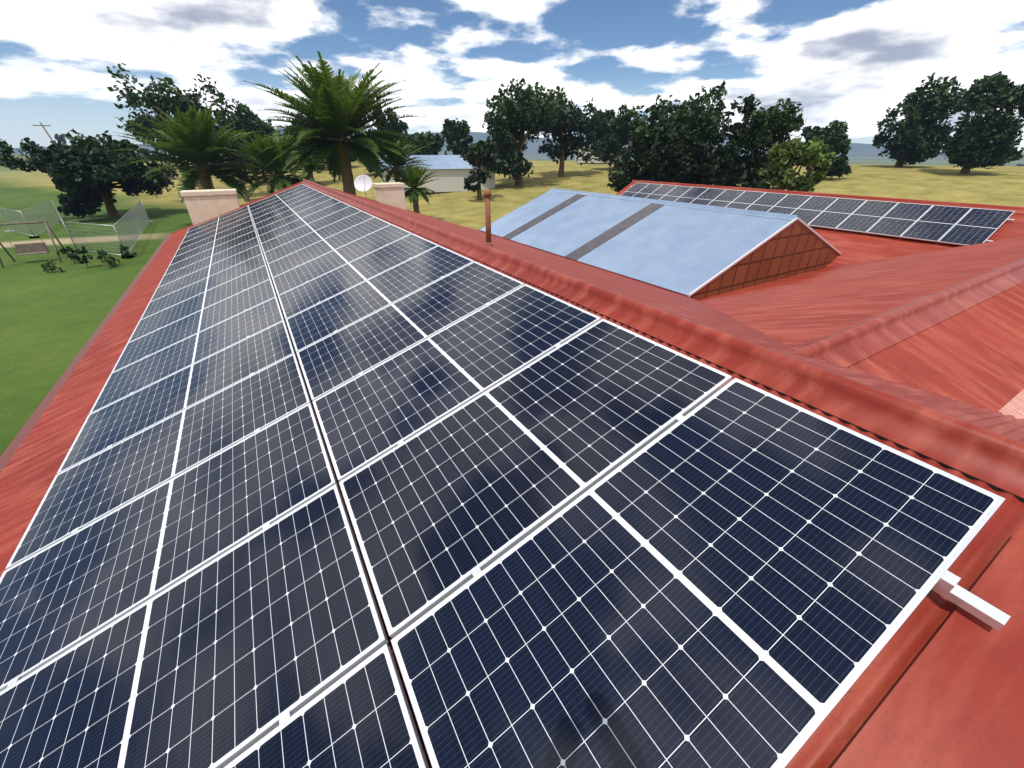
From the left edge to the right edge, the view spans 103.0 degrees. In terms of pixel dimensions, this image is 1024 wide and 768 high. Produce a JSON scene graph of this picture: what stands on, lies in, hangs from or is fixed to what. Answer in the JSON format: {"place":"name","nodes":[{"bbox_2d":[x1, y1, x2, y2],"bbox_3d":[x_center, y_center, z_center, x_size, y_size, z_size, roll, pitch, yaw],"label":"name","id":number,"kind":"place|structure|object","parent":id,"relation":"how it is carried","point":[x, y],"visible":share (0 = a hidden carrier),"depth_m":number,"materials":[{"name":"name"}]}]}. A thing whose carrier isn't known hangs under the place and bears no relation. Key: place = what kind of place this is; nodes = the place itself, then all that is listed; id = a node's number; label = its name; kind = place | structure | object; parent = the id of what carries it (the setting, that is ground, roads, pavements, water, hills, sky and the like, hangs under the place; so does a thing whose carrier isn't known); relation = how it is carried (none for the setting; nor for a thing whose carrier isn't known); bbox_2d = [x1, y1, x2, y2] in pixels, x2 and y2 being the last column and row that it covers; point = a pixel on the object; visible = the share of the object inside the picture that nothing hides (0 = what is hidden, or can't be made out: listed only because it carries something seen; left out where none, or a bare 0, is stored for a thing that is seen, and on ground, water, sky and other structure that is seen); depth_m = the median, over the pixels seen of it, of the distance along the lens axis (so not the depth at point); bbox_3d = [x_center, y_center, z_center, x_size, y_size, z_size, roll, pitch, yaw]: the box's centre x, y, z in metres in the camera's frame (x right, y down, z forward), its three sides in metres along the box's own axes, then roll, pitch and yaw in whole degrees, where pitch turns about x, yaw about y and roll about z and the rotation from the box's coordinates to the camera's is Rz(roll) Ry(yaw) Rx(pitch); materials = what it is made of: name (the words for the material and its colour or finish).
{"place":"outdoors","nodes":[
{"label":"outdoors","id":0,"kind":"place"},
{"bbox_2d":[0,179,1023,767],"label":"house roof","id":1,"kind":"structure","parent":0,"point":[912,347],"depth_m":3.72,"materials":[{"name":"red metal"}]},
{"bbox_2d":[180,189,239,225],"bbox_3d":[-11.949,-5.565,17.235,1.830,4.790,0.780,-17,34,-27],"label":"chimney","id":2,"kind":"object","parent":1,"relation":"on","point":[204,205],"visible":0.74,"depth_m":15.98,"materials":[{"name":"beige paint"}]},
{"bbox_2d":[354,174,371,198],"bbox_3d":[-6.599,-8.749,18.144,0.699,1.042,0.580,-17,34,-27],"label":"satellite dish","id":3,"kind":"object","parent":1,"relation":"on","point":[363,182],"visible":0.97,"depth_m":18.11,"materials":[{"name":"grey metal"}]},
{"bbox_2d":[372,182,406,209],"bbox_3d":[-5.842,-7.396,20.415,1.330,4.820,0.780,-17,34,-27],"label":"chimney","id":4,"kind":"object","parent":1,"relation":"on","point":[391,193],"visible":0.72,"depth_m":19.19,"materials":[{"name":"beige paint"}]},
{"bbox_2d":[484,190,492,245],"bbox_3d":[-0.434,-2.955,7.416,0.171,1.030,0.180,-17,34,-27],"label":"flue pipe","id":5,"kind":"object","parent":1,"relation":"on","point":[487,194],"visible":0.78,"depth_m":7.34,"materials":[{"name":"brown metal"}]},
{"bbox_2d":[0,184,1010,767],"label":"solar array","id":6,"kind":"object","parent":1,"relation":"on","point":[586,538],"visible":1,"depth_m":1.92,"materials":[{"name":"blue"}]},
{"bbox_2d":[620,183,1014,245],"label":"solar panels","id":7,"kind":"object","parent":1,"relation":"on","point":[937,223],"depth_m":16.22,"materials":[{"name":"blue glass"}]},
{"bbox_2d":[0,128,1023,455],"bbox_3d":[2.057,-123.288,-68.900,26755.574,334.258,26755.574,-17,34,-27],"label":"grass field","id":8,"kind":"structure","parent":0,"point":[50,322],"depth_m":40.31,"materials":[{"name":"green plant"}]},
{"bbox_2d":[0,221,68,267],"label":"swing set","id":9,"kind":"object","parent":8,"relation":"on","point":[32,248],"visible":0.94,"depth_m":25.59,"materials":[{"name":"brown wood"}]},
{"bbox_2d":[32,122,52,140],"bbox_3d":[-62.381,-30.765,56.665,2.654,9.536,0.384,-11,31,-18],"label":"utility pole","id":10,"kind":"object","parent":8,"relation":"on","point":[42,125],"visible":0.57,"depth_m":54.52,"materials":[{"name":"brown wood"}]},
{"bbox_2d":[40,259,64,271],"bbox_3d":[-26.602,-6.692,23.603,1.014,1.094,0.564,-14,33,-23],"label":"shrub bed","id":11,"kind":"object","parent":8,"relation":"on","point":[47,265],"visible":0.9,"depth_m":23.49,"materials":[{"name":"green plant"}]},
{"bbox_2d":[54,133,66,145],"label":"tree","id":12,"kind":"object","parent":8,"relation":"on","point":[60,138],"visible":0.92,"depth_m":320.31,"materials":[{"name":"green plant"}]},
{"bbox_2d":[57,246,80,263],"bbox_3d":[-27.428,-7.865,25.310,0.856,1.396,1.085,8,31,13],"label":"shrub bed","id":13,"kind":"object","parent":8,"relation":"on","point":[72,255],"visible":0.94,"depth_m":25.20,"materials":[{"name":"green plant"}]},
{"bbox_2d":[0,200,153,258],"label":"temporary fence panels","id":14,"kind":"object","parent":8,"relation":"on","point":[137,219],"visible":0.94,"depth_m":32.89,"materials":[{"name":"silver metal"}]},
{"bbox_2d":[75,246,93,267],"bbox_3d":[-25.562,-7.477,24.486,0.785,1.550,0.572,-21,36,-33],"label":"shrub bed","id":15,"kind":"object","parent":8,"relation":"on","point":[83,252],"visible":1,"depth_m":24.30,"materials":[{"name":"green plant"}]},
{"bbox_2d":[0,129,174,217],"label":"dark tree","id":16,"kind":"object","parent":8,"relation":"on","point":[88,170],"visible":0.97,"depth_m":39.52,"materials":[{"name":"green plant"}]},
{"bbox_2d":[97,249,115,265],"bbox_3d":[-24.742,-7.561,24.867,0.918,1.330,0.630,12,32,21],"label":"shrub bed","id":17,"kind":"object","parent":8,"relation":"on","point":[103,252],"visible":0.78,"depth_m":24.68,"materials":[{"name":"green plant"}]},
{"bbox_2d":[100,254,120,266],"bbox_3d":[-24.299,-7.345,24.704,0.893,1.105,1.276,-24,37,-35],"label":"shrub bed","id":18,"kind":"object","parent":8,"relation":"on","point":[109,261],"visible":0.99,"depth_m":24.50,"materials":[{"name":"green plant"}]},
{"bbox_2d":[119,245,136,258],"bbox_3d":[-25.410,-8.617,26.833,0.687,1.187,1.333,-9,31,-15],"label":"shrub bed","id":19,"kind":"object","parent":8,"relation":"on","point":[125,254],"visible":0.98,"depth_m":26.56,"materials":[{"name":"green plant"}]},
{"bbox_2d":[123,116,168,178],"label":"tree","id":20,"kind":"object","parent":8,"relation":"on","point":[146,154],"visible":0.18,"depth_m":82.92,"materials":[{"name":"green plant"}]},
{"bbox_2d":[107,63,244,189],"bbox_3d":[-42.950,-32.939,54.650,14.342,15.581,10.320,-13,32,-21],"label":"tall tree","id":21,"kind":"object","parent":8,"relation":"on","point":[167,103],"visible":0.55,"depth_m":50.64,"materials":[{"name":"green plant"}]},
{"bbox_2d":[105,104,261,203],"bbox_3d":[-27.538,-19.276,36.815,12.350,9.809,11.221,-17,34,-27],"label":"palm","id":22,"kind":"object","parent":8,"relation":"on","point":[187,138],"visible":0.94,"depth_m":34.54,"materials":[{"name":"green plant"}]},
{"bbox_2d":[162,115,218,188],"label":"tree","id":23,"kind":"object","parent":8,"relation":"on","point":[212,185],"depth_m":65.01,"materials":[{"name":"green plant"}]},
{"bbox_2d":[212,124,250,201],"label":"tree","id":24,"kind":"object","parent":8,"relation":"on","point":[232,146],"visible":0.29,"depth_m":51.63,"materials":[{"name":"green plant"}]},
{"bbox_2d":[212,116,250,169],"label":"tree","id":25,"kind":"object","parent":8,"relation":"on","point":[222,124],"visible":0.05,"depth_m":74.78,"materials":[{"name":"green plant"}]},
{"bbox_2d":[225,101,268,185],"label":"tree","id":26,"kind":"object","parent":8,"relation":"on","point":[242,119],"visible":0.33,"depth_m":67.78,"materials":[{"name":"green plant"}]},
{"bbox_2d":[225,112,273,182],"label":"tree","id":27,"kind":"object","parent":8,"relation":"on","point":[256,123],"visible":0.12,"depth_m":70.65,"materials":[{"name":"green plant"}]},
{"bbox_2d":[252,118,280,172],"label":"tree","id":28,"kind":"object","parent":8,"relation":"on","point":[265,126],"visible":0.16,"depth_m":71.19,"materials":[{"name":"green plant"}]},
{"bbox_2d":[210,128,327,198],"bbox_3d":[-21.241,-18.848,37.434,9.884,8.404,8.715,-17,34,-27],"label":"palm","id":29,"kind":"object","parent":8,"relation":"on","point":[280,181],"visible":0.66,"depth_m":35.86,"materials":[{"name":"green plant"}]},
{"bbox_2d":[285,113,327,179],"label":"tree","id":30,"kind":"object","parent":8,"relation":"on","point":[320,168],"visible":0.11,"depth_m":66.46,"materials":[{"name":"green plant"}]},
{"bbox_2d":[243,51,426,194],"bbox_3d":[-12.685,-17.464,31.273,12.113,12.119,12.270,-17,34,-27],"label":"palm","id":31,"kind":"object","parent":8,"relation":"on","point":[336,107],"visible":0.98,"depth_m":29.01,"materials":[{"name":"green plant"}]},
{"bbox_2d":[349,152,356,161],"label":"tree","id":32,"kind":"object","parent":8,"relation":"on","point":[351,157],"visible":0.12,"depth_m":91.21,"materials":[{"name":"green plant"}]},
{"bbox_2d":[351,126,379,172],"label":"tree","id":33,"kind":"object","parent":8,"relation":"on","point":[370,128],"visible":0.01,"depth_m":74.42,"materials":[{"name":"green plant"}]},
{"bbox_2d":[370,106,409,154],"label":"tree","id":34,"kind":"object","parent":8,"relation":"on","point":[395,124],"visible":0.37,"depth_m":64.81,"materials":[{"name":"green plant"}]},
{"bbox_2d":[364,138,433,186],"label":"palm","id":35,"kind":"object","parent":8,"relation":"on","point":[400,161],"visible":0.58,"depth_m":35.59,"materials":[{"name":"green plant"}]},
{"bbox_2d":[396,129,424,151],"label":"tree","id":36,"kind":"object","parent":8,"relation":"on","point":[411,137],"visible":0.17,"depth_m":91.66,"materials":[{"name":"green plant"}]},
{"bbox_2d":[387,163,441,212],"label":"palm","id":37,"kind":"object","parent":8,"relation":"on","point":[412,177],"visible":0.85,"depth_m":31.19,"materials":[{"name":"green plant"}]},
{"bbox_2d":[409,131,444,154],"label":"tree","id":38,"kind":"object","parent":8,"relation":"on","point":[433,143],"visible":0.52,"depth_m":59.40,"materials":[{"name":"green plant"}]},
{"bbox_2d":[379,155,494,191],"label":"building","id":39,"kind":"structure","parent":8,"relation":"on","point":[452,171],"depth_m":55.51,"materials":[{"name":"grey paint"}]},
{"bbox_2d":[440,118,473,154],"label":"tree","id":40,"kind":"object","parent":8,"relation":"on","point":[452,131],"visible":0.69,"depth_m":72.80,"materials":[{"name":"green plant"}]},
{"bbox_2d":[459,139,498,199],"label":"tree","id":41,"kind":"object","parent":8,"relation":"on","point":[477,156],"visible":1,"depth_m":47.57,"materials":[{"name":"green plant"}]},
{"bbox_2d":[482,77,566,185],"bbox_3d":[1.170,-34.499,56.476,11.906,13.082,13.064,10,31,17],"label":"tree","id":42,"kind":"object","parent":8,"relation":"on","point":[530,112],"visible":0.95,"depth_m":54.29,"materials":[{"name":"green plant"}]},
{"bbox_2d":[536,90,607,176],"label":"tree","id":43,"kind":"object","parent":8,"relation":"on","point":[570,119],"visible":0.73,"depth_m":61.98,"materials":[{"name":"green plant"}]},
{"bbox_2d":[585,109,615,163],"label":"tree","id":44,"kind":"object","parent":8,"relation":"on","point":[600,133],"visible":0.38,"depth_m":78.78,"materials":[{"name":"green plant"}]},
{"bbox_2d":[575,144,630,162],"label":"building","id":45,"kind":"structure","parent":8,"relation":"on","point":[581,161],"depth_m":82.31,"materials":[{"name":"grey"}]},
{"bbox_2d":[525,244,687,295],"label":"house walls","id":46,"kind":"structure","parent":8,"relation":"on","point":[608,270],"depth_m":17.05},
{"bbox_2d":[479,188,841,296],"bbox_3d":[5.646,-6.940,18.529,9.282,2.804,13.330,-17,34,-27],"label":"skylight roof","id":47,"kind":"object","parent":46,"relation":"on","point":[688,249],"visible":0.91,"depth_m":15.18,"materials":[{"name":"glass"}]},
{"bbox_2d":[480,220,839,299],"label":"gable wall","id":48,"kind":"structure","parent":47,"relation":"attached to","point":[796,247],"depth_m":13.27,"materials":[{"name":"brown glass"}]},
{"bbox_2d":[589,104,640,168],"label":"tree","id":49,"kind":"object","parent":8,"relation":"on","point":[621,134],"visible":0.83,"depth_m":66.65,"materials":[{"name":"green plant"}]},
{"bbox_2d":[607,101,689,191],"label":"tree cluster","id":50,"kind":"object","parent":8,"relation":"on","point":[646,143],"visible":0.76,"depth_m":34.66,"materials":[{"name":"green plant"}]},
{"bbox_2d":[635,80,727,171],"bbox_3d":[20.183,-29.112,48.566,10.271,11.151,9.653,-26,38,-37],"label":"tree cluster","id":51,"kind":"object","parent":8,"relation":"on","point":[693,105],"visible":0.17,"depth_m":46.03,"materials":[{"name":"green plant"}]},
{"bbox_2d":[660,93,767,185],"bbox_3d":[16.125,-17.965,33.476,7.257,9.477,6.765,6,30,10],"label":"tree cluster","id":52,"kind":"object","parent":8,"relation":"on","point":[706,161],"visible":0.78,"depth_m":31.38,"materials":[{"name":"green plant"}]},
{"bbox_2d":[723,98,807,189],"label":"tree cluster","id":53,"kind":"object","parent":8,"relation":"on","point":[780,124],"visible":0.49,"depth_m":32.25,"materials":[{"name":"green plant"}]},
{"bbox_2d":[757,135,824,191],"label":"light tree cluster","id":54,"kind":"object","parent":8,"relation":"on","point":[779,171],"visible":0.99,"depth_m":24.47,"materials":[{"name":"green plant"}]},
{"bbox_2d":[794,140,836,190],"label":"light tree cluster","id":55,"kind":"object","parent":8,"relation":"on","point":[827,160],"visible":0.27,"depth_m":26.99,"materials":[{"name":"green plant"}]},
{"bbox_2d":[800,120,848,144],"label":"tree","id":56,"kind":"object","parent":8,"relation":"on","point":[810,133],"visible":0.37,"depth_m":65.88,"materials":[{"name":"green plant"}]},
{"bbox_2d":[805,132,851,178],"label":"tree","id":57,"kind":"object","parent":8,"relation":"on","point":[838,144],"visible":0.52,"depth_m":49.43,"materials":[{"name":"green plant"}]},
{"bbox_2d":[871,72,967,166],"bbox_3d":[58.973,-37.763,58.776,9.437,11.943,9.905,-9,31,-15],"label":"lone tree","id":58,"kind":"object","parent":8,"relation":"on","point":[916,135],"visible":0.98,"depth_m":57.96,"materials":[{"name":"green plant"}]},
{"bbox_2d":[940,70,1023,173],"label":"tree","id":59,"kind":"object","parent":8,"relation":"on","point":[980,140],"visible":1,"depth_m":48.10,"materials":[{"name":"green plant"}]},
{"bbox_2d":[999,138,1022,165],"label":"tree","id":60,"kind":"object","parent":8,"relation":"on","point":[1006,160],"visible":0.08,"depth_m":62.12,"materials":[{"name":"green plant"}]},
{"bbox_2d":[0,0,1023,152],"label":"sky","id":61,"kind":"structure","parent":0,"point":[850,61],"materials":[{"name":"blue"}]}
]}

